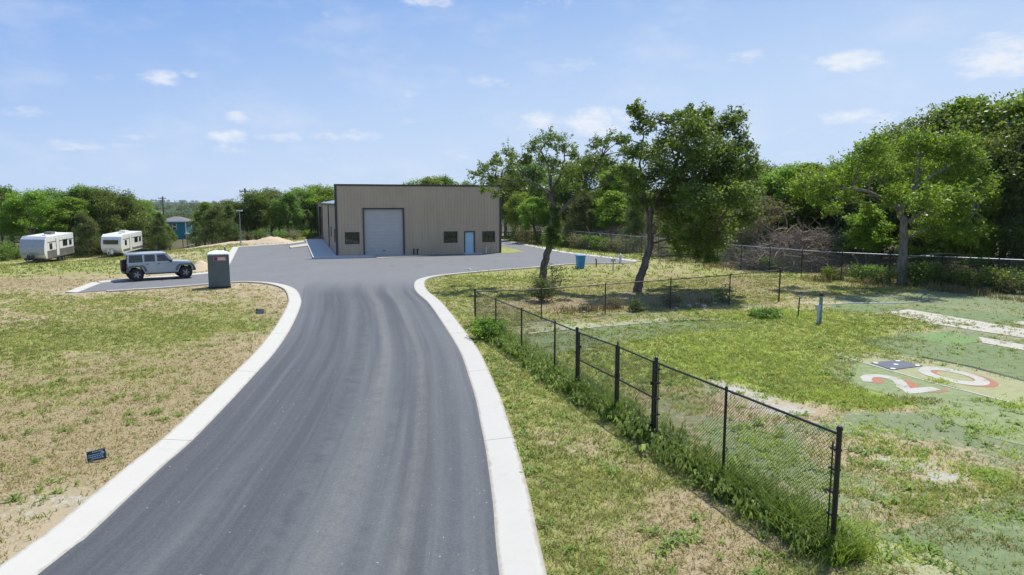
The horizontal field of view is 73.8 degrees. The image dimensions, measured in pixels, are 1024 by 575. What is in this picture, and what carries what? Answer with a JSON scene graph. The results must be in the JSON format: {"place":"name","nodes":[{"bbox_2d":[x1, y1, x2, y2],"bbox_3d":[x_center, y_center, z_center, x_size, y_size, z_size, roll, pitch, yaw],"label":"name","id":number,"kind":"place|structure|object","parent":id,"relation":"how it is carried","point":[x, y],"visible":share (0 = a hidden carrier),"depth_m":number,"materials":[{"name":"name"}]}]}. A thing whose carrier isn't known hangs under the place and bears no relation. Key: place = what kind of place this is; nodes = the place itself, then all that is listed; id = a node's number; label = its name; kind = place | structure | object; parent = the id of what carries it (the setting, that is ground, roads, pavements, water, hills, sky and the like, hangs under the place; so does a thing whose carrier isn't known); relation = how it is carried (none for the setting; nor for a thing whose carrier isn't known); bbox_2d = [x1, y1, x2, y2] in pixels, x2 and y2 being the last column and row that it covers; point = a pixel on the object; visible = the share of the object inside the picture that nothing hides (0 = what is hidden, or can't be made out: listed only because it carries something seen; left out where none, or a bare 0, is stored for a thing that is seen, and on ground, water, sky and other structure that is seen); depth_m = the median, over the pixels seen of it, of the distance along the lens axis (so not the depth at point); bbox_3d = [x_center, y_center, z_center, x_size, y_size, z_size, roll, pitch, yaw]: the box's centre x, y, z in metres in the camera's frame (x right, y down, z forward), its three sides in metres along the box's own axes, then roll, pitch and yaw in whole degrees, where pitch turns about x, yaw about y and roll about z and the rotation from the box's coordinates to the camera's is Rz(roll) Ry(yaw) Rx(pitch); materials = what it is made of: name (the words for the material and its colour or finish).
{"place":"outdoors","nodes":[
{"label":"outdoors","id":0,"kind":"place"},
{"bbox_2d":[38,276,498,574],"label":"asphalt road","id":1,"kind":"structure","parent":0,"point":[340,433],"depth_m":13.22,"materials":[{"name":"asphalt"}]},
{"bbox_2d":[0,202,1023,574],"bbox_3d":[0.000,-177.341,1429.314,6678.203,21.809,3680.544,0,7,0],"label":"ground","id":2,"kind":"structure","parent":0,"point":[68,500],"depth_m":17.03,"materials":[{"name":"plant"}]},
{"bbox_2d":[0,240,19,260],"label":"bush","id":3,"kind":"object","parent":2,"relation":"on","point":[4,252],"visible":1,"depth_m":85.78,"materials":[{"name":"green plant"}]},
{"bbox_2d":[0,184,40,248],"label":"live oak","id":4,"kind":"object","parent":2,"relation":"on","point":[4,189],"visible":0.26,"depth_m":97.20,"materials":[{"name":"green plant"}]},
{"bbox_2d":[0,188,70,242],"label":"elm tree","id":5,"kind":"object","parent":2,"relation":"on","point":[15,204],"visible":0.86,"depth_m":92.69,"materials":[{"name":"green plant"}]},
{"bbox_2d":[2,187,76,229],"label":"live oak","id":6,"kind":"object","parent":2,"relation":"on","point":[55,193],"visible":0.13,"depth_m":99.16,"materials":[{"name":"green plant"}]},
{"bbox_2d":[19,231,73,263],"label":"travel trailer","id":7,"kind":"object","parent":2,"relation":"on","point":[48,245],"visible":0.97,"depth_m":82.05,"materials":[{"name":"silver metal"}]},
{"bbox_2d":[39,196,99,254],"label":"elm tree","id":8,"kind":"object","parent":2,"relation":"on","point":[68,204],"visible":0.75,"depth_m":94.02,"materials":[{"name":"green plant"}]},
{"bbox_2d":[44,183,110,245],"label":"live oak","id":9,"kind":"object","parent":2,"relation":"on","point":[79,189],"visible":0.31,"depth_m":97.42,"materials":[{"name":"green plant"}]},
{"bbox_2d":[66,212,103,257],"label":"juniper","id":10,"kind":"object","parent":2,"relation":"on","point":[89,224],"visible":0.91,"depth_m":91.72,"materials":[{"name":"plant"}]},
{"bbox_2d":[73,184,154,239],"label":"live oak","id":11,"kind":"object","parent":2,"relation":"on","point":[108,196],"visible":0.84,"depth_m":97.99,"materials":[{"name":"green plant"}]},
{"bbox_2d":[101,230,142,256],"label":"travel trailer","id":12,"kind":"object","parent":2,"relation":"on","point":[119,242],"visible":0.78,"depth_m":90.35,"materials":[{"name":"white metal"}]},
{"bbox_2d":[98,201,152,250],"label":"tree","id":13,"kind":"object","parent":2,"relation":"on","point":[125,216],"visible":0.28,"depth_m":100.84,"materials":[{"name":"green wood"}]},
{"bbox_2d":[0,281,300,574],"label":"kerb","id":14,"kind":"structure","parent":2,"relation":"on","point":[87,517],"depth_m":13.27,"materials":[{"name":"concrete"}]},
{"bbox_2d":[143,212,177,250],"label":"juniper","id":15,"kind":"object","parent":2,"relation":"on","point":[157,225],"visible":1,"depth_m":98.67,"materials":[{"name":"plant"}]},
{"bbox_2d":[97,247,238,282],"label":"kerb","id":16,"kind":"structure","parent":2,"relation":"on","point":[233,251],"depth_m":47.79,"materials":[{"name":"concrete"}]},
{"bbox_2d":[162,216,193,238],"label":"house","id":17,"kind":"structure","parent":2,"relation":"on","point":[179,225],"depth_m":146.88,"materials":[{"name":"teal"}]},
{"bbox_2d":[188,201,217,244],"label":"elm tree","id":18,"kind":"object","parent":2,"relation":"on","point":[204,205],"visible":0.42,"depth_m":110.78,"materials":[{"name":"green plant"}]},
{"bbox_2d":[187,204,235,244],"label":"juniper","id":19,"kind":"object","parent":2,"relation":"on","point":[213,227],"visible":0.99,"depth_m":95.98,"materials":[{"name":"plant"}]},
{"bbox_2d":[207,247,230,288],"bbox_3d":[-17.836,-1.205,41.531,1.260,2.430,1.260,-3,8,-22],"label":"portable toilet","id":20,"kind":"object","parent":2,"relation":"on","point":[218,270],"visible":0.99,"depth_m":41.02,"materials":[{"name":"grey plastic"}]},
{"bbox_2d":[217,204,245,241],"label":"juniper","id":21,"kind":"object","parent":2,"relation":"on","point":[230,210],"visible":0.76,"depth_m":98.42,"materials":[{"name":"plant"}]},
{"bbox_2d":[210,198,262,240],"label":"live oak","id":22,"kind":"object","parent":2,"relation":"on","point":[235,205],"visible":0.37,"depth_m":102.57,"materials":[{"name":"green plant"}]},
{"bbox_2d":[232,187,274,239],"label":"live oak","id":23,"kind":"object","parent":2,"relation":"on","point":[253,200],"visible":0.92,"depth_m":101.84,"materials":[{"name":"green plant"}]},
{"bbox_2d":[4,199,513,235],"bbox_3d":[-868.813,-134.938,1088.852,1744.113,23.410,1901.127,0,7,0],"label":"wood","id":24,"kind":"object","parent":2,"relation":"on","point":[182,214],"visible":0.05,"depth_m":798.40,"materials":[{"name":"plant"}]},
{"bbox_2d":[239,185,296,235],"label":"live oak","id":25,"kind":"object","parent":2,"relation":"on","point":[275,194],"visible":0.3,"depth_m":106.00,"materials":[{"name":"green plant"}]},
{"bbox_2d":[249,236,292,243],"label":"dirt pile","id":26,"kind":"object","parent":2,"relation":"on","point":[272,240],"visible":0.75,"depth_m":85.35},
{"bbox_2d":[269,190,306,236],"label":"live oak","id":27,"kind":"object","parent":2,"relation":"on","point":[289,197],"visible":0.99,"depth_m":102.23,"materials":[{"name":"green plant"}]},
{"bbox_2d":[278,185,325,229],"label":"elm tree","id":28,"kind":"object","parent":2,"relation":"on","point":[310,196],"visible":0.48,"depth_m":110.16,"materials":[{"name":"green plant"}]},
{"bbox_2d":[298,209,318,235],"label":"juniper","id":29,"kind":"object","parent":2,"relation":"on","point":[311,222],"visible":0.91,"depth_m":103.27,"materials":[{"name":"plant"}]},
{"bbox_2d":[298,183,333,220],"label":"elm tree","id":30,"kind":"object","parent":2,"relation":"on","point":[326,193],"visible":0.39,"depth_m":113.56,"materials":[{"name":"green plant"}]},
{"bbox_2d":[305,239,373,258],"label":"concrete walk","id":31,"kind":"structure","parent":2,"relation":"on","point":[320,249],"depth_m":68.15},
{"bbox_2d":[80,238,633,297],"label":"asphalt yard","id":32,"kind":"structure","parent":2,"relation":"on","point":[298,269],"depth_m":55.63,"materials":[{"name":"asphalt"}]},
{"bbox_2d":[120,251,195,280],"bbox_3d":[-23.840,-1.499,45.984,4.420,1.820,2.040,-5,9,-37],"label":"off road wagon","id":33,"kind":"object","parent":32,"relation":"on","point":[153,262],"visible":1,"depth_m":45.14,"materials":[{"name":"silver metal"}]},
{"bbox_2d":[315,184,500,254],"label":"metal building","id":34,"kind":"structure","parent":2,"relation":"on","point":[380,219],"depth_m":66.55,"materials":[{"name":"beige metal"}]},
{"bbox_2d":[362,208,404,254],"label":"roller door","id":35,"kind":"structure","parent":34,"relation":"in","point":[383,228],"depth_m":65.76,"materials":[{"name":"grey paint"}]},
{"bbox_2d":[464,231,474,252],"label":"entry door","id":36,"kind":"structure","parent":34,"relation":"in","point":[469,236],"depth_m":68.41,"materials":[{"name":"blue metal"}]},
{"bbox_2d":[0,237,839,278],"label":"meadow grass","id":37,"kind":"structure","parent":2,"relation":"on","point":[31,265],"depth_m":56.81,"materials":[{"name":"plant"}]},
{"bbox_2d":[466,316,510,340],"bbox_3d":[-0.895,1.546,25.919,1.750,0.993,1.644,0,7,0],"label":"shrub","id":38,"kind":"object","parent":2,"relation":"on","point":[493,326],"visible":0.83,"depth_m":25.80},
{"bbox_2d":[0,303,1023,574],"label":"weeds","id":39,"kind":"object","parent":2,"relation":"on","point":[940,561],"visible":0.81,"depth_m":15.18,"materials":[{"name":"plant"}]},
{"bbox_2d":[487,169,544,236],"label":"live oak","id":40,"kind":"object","parent":2,"relation":"on","point":[505,185],"visible":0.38,"depth_m":97.58,"materials":[{"name":"green plant"}]},
{"bbox_2d":[502,191,537,237],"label":"elm tree","id":41,"kind":"object","parent":2,"relation":"on","point":[511,218],"visible":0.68,"depth_m":90.59,"materials":[{"name":"green plant"}]},
{"bbox_2d":[414,262,635,574],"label":"kerb","id":42,"kind":"structure","parent":2,"relation":"on","point":[518,548],"depth_m":13.35,"materials":[{"name":"concrete"}]},
{"bbox_2d":[500,157,557,232],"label":"live oak","id":43,"kind":"object","parent":2,"relation":"on","point":[534,174],"visible":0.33,"depth_m":100.04,"materials":[{"name":"green plant"}]},
{"bbox_2d":[514,196,550,242],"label":"elm tree","id":44,"kind":"object","parent":2,"relation":"on","point":[531,204],"visible":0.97,"depth_m":84.93,"materials":[{"name":"green plant"}]},
{"bbox_2d":[525,274,560,301],"bbox_3d":[1.628,0.051,35.609,2.120,1.536,2.182,0,7,0],"label":"shrub","id":45,"kind":"object","parent":2,"relation":"on","point":[537,281],"visible":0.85,"depth_m":35.39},
{"bbox_2d":[467,123,628,282],"bbox_3d":[2.276,-4.896,41.656,10.090,9.868,4.895,1,7,11],"label":"live oak","id":46,"kind":"object","parent":2,"relation":"on","point":[552,241],"visible":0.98,"depth_m":41.24,"materials":[{"name":"green plant"}]},
{"bbox_2d":[537,160,598,231],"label":"live oak","id":47,"kind":"object","parent":2,"relation":"on","point":[567,197],"visible":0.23,"depth_m":85.40,"materials":[{"name":"green plant"}]},
{"bbox_2d":[558,191,599,241],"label":"juniper","id":48,"kind":"object","parent":2,"relation":"on","point":[583,201],"visible":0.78,"depth_m":78.90,"materials":[{"name":"plant"}]},
{"bbox_2d":[545,152,639,222],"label":"live oak","id":49,"kind":"object","parent":2,"relation":"on","point":[592,183],"visible":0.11,"depth_m":86.16,"materials":[{"name":"green plant"}]},
{"bbox_2d":[578,209,609,241],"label":"juniper","id":50,"kind":"object","parent":2,"relation":"on","point":[590,213],"visible":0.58,"depth_m":76.55,"materials":[{"name":"plant"}]},
{"bbox_2d":[592,190,635,235],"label":"elm tree","id":51,"kind":"object","parent":2,"relation":"on","point":[613,197],"visible":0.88,"depth_m":75.12,"materials":[{"name":"green plant"}]},
{"bbox_2d":[512,317,718,333],"bbox_3d":[4.444,1.559,29.189,9.885,0.001,1.504,-3,8,-19],"label":"turf mat","id":52,"kind":"object","parent":2,"relation":"on","point":[585,325],"visible":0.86,"depth_m":29.06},
{"bbox_2d":[578,223,655,251],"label":"brush pile","id":53,"kind":"object","parent":2,"relation":"on","point":[614,229],"visible":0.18,"depth_m":74.23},
{"bbox_2d":[589,160,652,230],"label":"elm tree","id":54,"kind":"object","parent":2,"relation":"on","point":[620,187],"visible":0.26,"depth_m":80.05,"materials":[{"name":"green plant"}]},
{"bbox_2d":[474,267,780,381],"bbox_3d":[4.390,0.657,29.801,8.736,1.948,20.928,5,9,35],"label":"chain link fence","id":55,"kind":"object","parent":2,"relation":"on","point":[554,334],"visible":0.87,"depth_m":29.65,"materials":[{"name":"black metal"}]},
{"bbox_2d":[613,232,643,252],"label":"bush","id":56,"kind":"object","parent":2,"relation":"on","point":[621,247],"visible":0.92,"depth_m":69.06,"materials":[{"name":"green plant"}]},
{"bbox_2d":[615,203,655,252],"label":"juniper","id":57,"kind":"object","parent":2,"relation":"on","point":[635,228],"visible":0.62,"depth_m":70.97,"materials":[{"name":"plant"}]},
{"bbox_2d":[516,321,764,353],"bbox_3d":[4.837,1.757,27.594,12.213,0.004,3.905,-5,9,-32],"label":"turf mat","id":58,"kind":"object","parent":2,"relation":"on","point":[614,335],"visible":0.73,"depth_m":27.28,"materials":[{"name":"plant"}]},
{"bbox_2d":[460,314,904,570],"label":"tall fence grass","id":59,"kind":"structure","parent":2,"relation":"on","point":[769,510],"depth_m":12.51,"materials":[{"name":"plant"}]},
{"bbox_2d":[610,97,769,291],"bbox_3d":[10.184,-5.222,38.481,9.004,11.172,8.988,0,7,0],"label":"live oak","id":60,"kind":"object","parent":2,"relation":"on","point":[701,194],"visible":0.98,"depth_m":37.86,"materials":[{"name":"green plant"}]},
{"bbox_2d":[652,356,842,541],"bbox_3d":[3.949,2.749,12.481,0.093,2.125,5.268,-2,8,-18],"label":"chain link fence","id":61,"kind":"object","parent":2,"relation":"on","point":[834,490],"visible":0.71,"depth_m":11.70,"materials":[{"name":"black metal"}]},
{"bbox_2d":[576,331,654,426],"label":"double gate","id":62,"kind":"structure","parent":61,"relation":"attached to","point":[616,376],"depth_m":16.55,"materials":[{"name":"black metal"}]},
{"bbox_2d":[720,177,781,255],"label":"juniper","id":63,"kind":"object","parent":2,"relation":"on","point":[754,241],"visible":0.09,"depth_m":61.33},
{"bbox_2d":[501,224,1023,285],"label":"chain link fence","id":64,"kind":"object","parent":2,"relation":"on","point":[802,250],"visible":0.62,"depth_m":47.85,"materials":[{"name":"black metal"}]},
{"bbox_2d":[728,189,799,251],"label":"brushy tree","id":65,"kind":"object","parent":2,"relation":"on","point":[754,231],"visible":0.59,"depth_m":55.69,"materials":[{"name":"green plant"}]},
{"bbox_2d":[744,306,785,319],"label":"shrub","id":66,"kind":"object","parent":2,"relation":"on","point":[767,312],"visible":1,"depth_m":30.64,"materials":[{"name":"green plant"}]},
{"bbox_2d":[515,238,1023,314],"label":"rusty grass","id":67,"kind":"structure","parent":2,"relation":"on","point":[948,288],"depth_m":39.60,"materials":[{"name":"plant"}]},
{"bbox_2d":[744,161,829,251],"bbox_3d":[24.912,-6.853,61.559,7.562,9.212,7.542,1,7,7],"label":"elm tree","id":68,"kind":"object","parent":2,"relation":"on","point":[774,183],"visible":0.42,"depth_m":60.44,"materials":[{"name":"green plant"}]},
{"bbox_2d":[725,211,877,273],"bbox_3d":[21.879,-3.577,52.332,11.916,4.467,7.284,0,7,0],"label":"brush pile","id":69,"kind":"object","parent":2,"relation":"on","point":[808,241],"visible":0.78,"depth_m":51.57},
{"bbox_2d":[765,192,845,249],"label":"juniper","id":70,"kind":"object","parent":2,"relation":"on","point":[814,224],"visible":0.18,"depth_m":58.45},
{"bbox_2d":[777,162,838,246],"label":"elm tree","id":71,"kind":"object","parent":2,"relation":"on","point":[799,203],"visible":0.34,"depth_m":58.31,"materials":[{"name":"green plant"}]},
{"bbox_2d":[791,160,878,240],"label":"live oak","id":72,"kind":"object","parent":2,"relation":"on","point":[831,221],"visible":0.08,"depth_m":56.41,"materials":[{"name":"green plant"}]},
{"bbox_2d":[811,191,883,268],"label":"juniper","id":73,"kind":"object","parent":2,"relation":"on","point":[852,208],"visible":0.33,"depth_m":51.74,"materials":[{"name":"plant"}]},
{"bbox_2d":[840,262,879,281],"bbox_3d":[23.005,-0.998,44.602,2.465,1.349,2.526,-5,9,-34],"label":"bush","id":74,"kind":"object","parent":2,"relation":"on","point":[852,275],"visible":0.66,"depth_m":44.58,"materials":[{"name":"green plant"}]},
{"bbox_2d":[813,125,910,264],"bbox_3d":[29.849,-7.305,55.327,10.037,11.780,9.767,1,7,9],"label":"live oak","id":75,"kind":"object","parent":2,"relation":"on","point":[872,200],"visible":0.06,"depth_m":53.69,"materials":[{"name":"green plant"}]},
{"bbox_2d":[835,207,899,265],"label":"elm tree","id":76,"kind":"object","parent":2,"relation":"on","point":[870,235],"visible":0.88,"depth_m":48.59,"materials":[{"name":"green plant"}]},
{"bbox_2d":[860,263,896,284],"bbox_3d":[23.505,-0.878,43.717,2.739,1.329,2.807,6,9,39],"label":"bush","id":77,"kind":"object","parent":2,"relation":"on","point":[875,270],"visible":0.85,"depth_m":43.39,"materials":[{"name":"green plant"}]},
{"bbox_2d":[782,121,1008,284],"bbox_3d":[24.187,-5.252,42.879,10.978,10.247,13.428,6,10,41],"label":"cedar elm","id":78,"kind":"object","parent":2,"relation":"on","point":[915,143],"visible":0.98,"depth_m":41.31,"materials":[{"name":"green plant"}]},
{"bbox_2d":[857,539,967,574],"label":"turf mat","id":79,"kind":"object","parent":2,"relation":"on","point":[928,567],"visible":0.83,"depth_m":9.82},
{"bbox_2d":[894,259,939,286],"bbox_3d":[25.419,-0.925,42.550,3.087,1.751,3.013,-6,10,-42],"label":"bush","id":80,"kind":"object","parent":2,"relation":"on","point":[914,273],"visible":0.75,"depth_m":42.12,"materials":[{"name":"green plant"}]},
{"bbox_2d":[857,101,987,267],"bbox_3d":[32.536,-7.858,53.668,12.390,13.388,11.776,-3,8,-21],"label":"live oak","id":81,"kind":"object","parent":2,"relation":"on","point":[914,122],"visible":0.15,"depth_m":51.69,"materials":[{"name":"green plant"}]},
{"bbox_2d":[822,354,1023,444],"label":"turf mat","id":82,"kind":"object","parent":2,"relation":"on","point":[872,378],"visible":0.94,"depth_m":18.41,"materials":[{"name":"beige paint"}]},
{"bbox_2d":[827,305,1023,325],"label":"turf mat","id":83,"kind":"object","parent":2,"relation":"on","point":[980,315],"visible":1,"depth_m":32.49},
{"bbox_2d":[832,349,1023,404],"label":"turf mat","id":84,"kind":"object","parent":2,"relation":"on","point":[983,383],"visible":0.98,"depth_m":20.31,"materials":[{"name":"beige paint"}]},
{"bbox_2d":[870,360,922,369],"bbox_3d":[12.257,2.460,21.879,1.410,0.005,0.966,-3,8,-22],"label":"rubber mat","id":85,"kind":"object","parent":84,"relation":"on","point":[895,364],"visible":1,"depth_m":21.85,"materials":[{"name":"rubber"}]},
{"bbox_2d":[893,212,966,266],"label":"elm tree","id":86,"kind":"object","parent":2,"relation":"on","point":[914,248],"visible":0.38,"depth_m":45.98,"materials":[{"name":"green plant"}]},
{"bbox_2d":[912,259,954,285],"bbox_3d":[25.853,-0.848,41.826,2.739,1.781,2.807,0,7,0],"label":"bush","id":87,"kind":"object","parent":2,"relation":"on","point":[932,271],"visible":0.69,"depth_m":41.40,"materials":[{"name":"green plant"}]},
{"bbox_2d":[865,150,1010,264],"bbox_3d":[33.054,-6.705,53.486,13.418,11.020,12.754,-6,9,-40],"label":"live oak","id":88,"kind":"object","parent":2,"relation":"on","point":[896,230],"visible":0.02,"depth_m":51.37,"materials":[{"name":"green plant"}]},
{"bbox_2d":[863,333,1023,379],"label":"turf mat","id":89,"kind":"object","parent":2,"relation":"on","point":[1002,361],"visible":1,"depth_m":23.34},
{"bbox_2d":[912,331,980,344],"bbox_3d":[16.771,1.931,26.180,2.538,0.001,1.861,-3,8,-23],"label":"turf mat","id":90,"kind":"object","parent":2,"relation":"on","point":[939,336],"visible":1,"depth_m":26.05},
{"bbox_2d":[883,93,1018,269],"bbox_3d":[33.398,-7.530,50.812,9.784,13.445,8.524,1,7,9],"label":"elm tree","id":91,"kind":"object","parent":2,"relation":"on","point":[963,103],"visible":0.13,"depth_m":49.38,"materials":[{"name":"green plant"}]},
{"bbox_2d":[879,491,1023,574],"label":"turf mat","id":92,"kind":"object","parent":2,"relation":"on","point":[965,554],"visible":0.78,"depth_m":10.57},
{"bbox_2d":[881,92,1023,272],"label":"live oak","id":93,"kind":"object","parent":2,"relation":"on","point":[976,126],"visible":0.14,"depth_m":47.62,"materials":[{"name":"green plant"}]},
{"bbox_2d":[886,309,1023,336],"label":"concrete slab","id":94,"kind":"structure","parent":2,"relation":"on","point":[980,324],"depth_m":29.23,"materials":[{"name":"concrete"}]},
{"bbox_2d":[929,256,981,286],"bbox_3d":[26.586,-0.915,41.345,2.874,2.040,3.229,2,7,13],"label":"bush","id":95,"kind":"object","parent":2,"relation":"on","point":[953,269],"visible":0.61,"depth_m":40.90,"materials":[{"name":"green plant"}]},
{"bbox_2d":[902,118,1023,271],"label":"live oak","id":96,"kind":"object","parent":2,"relation":"on","point":[998,142],"visible":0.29,"depth_m":43.91,"materials":[{"name":"green plant"}]},
{"bbox_2d":[938,266,993,290],"bbox_3d":[27.032,-0.536,40.692,3.013,1.414,3.087,3,8,22],"label":"bush","id":97,"kind":"object","parent":2,"relation":"on","point":[963,276],"visible":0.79,"depth_m":40.33,"materials":[{"name":"green plant"}]},
{"bbox_2d":[928,212,1005,269],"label":"elm tree","id":98,"kind":"object","parent":2,"relation":"on","point":[979,245],"visible":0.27,"depth_m":43.60,"materials":[{"name":"green plant"}]},
{"bbox_2d":[948,88,1023,274],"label":"elm tree","id":99,"kind":"object","parent":2,"relation":"on","point":[1020,97],"visible":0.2,"depth_m":46.28,"materials":[{"name":"green plant"}]},
{"bbox_2d":[958,170,1023,277],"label":"juniper","id":100,"kind":"object","parent":2,"relation":"on","point":[1014,205],"visible":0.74,"depth_m":43.28,"materials":[{"name":"plant"}]},
{"bbox_2d":[970,264,1023,292],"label":"bush","id":101,"kind":"object","parent":2,"relation":"on","point":[994,284],"visible":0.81,"depth_m":39.42,"materials":[{"name":"green plant"}]},
{"bbox_2d":[979,337,1023,349],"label":"concrete slab","id":102,"kind":"structure","parent":2,"relation":"on","point":[999,343],"depth_m":25.12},
{"bbox_2d":[988,269,1023,293],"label":"bush","id":103,"kind":"object","parent":2,"relation":"on","point":[1009,287],"visible":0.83,"depth_m":38.84,"materials":[{"name":"green plant"}]},
{"bbox_2d":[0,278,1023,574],"bbox_3d":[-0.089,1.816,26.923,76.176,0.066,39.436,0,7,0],"label":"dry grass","id":104,"kind":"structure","parent":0,"point":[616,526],"depth_m":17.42,"materials":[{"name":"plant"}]},
{"bbox_2d":[0,0,1023,202],"label":"sky","id":105,"kind":"structure","parent":0,"point":[201,101],"materials":[{"name":"blue"}]},
{"bbox_2d":[605,292,1023,574],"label":"turf grass","id":106,"kind":"structure","parent":0,"point":[972,472],"depth_m":15.58,"materials":[{"name":"plant"}]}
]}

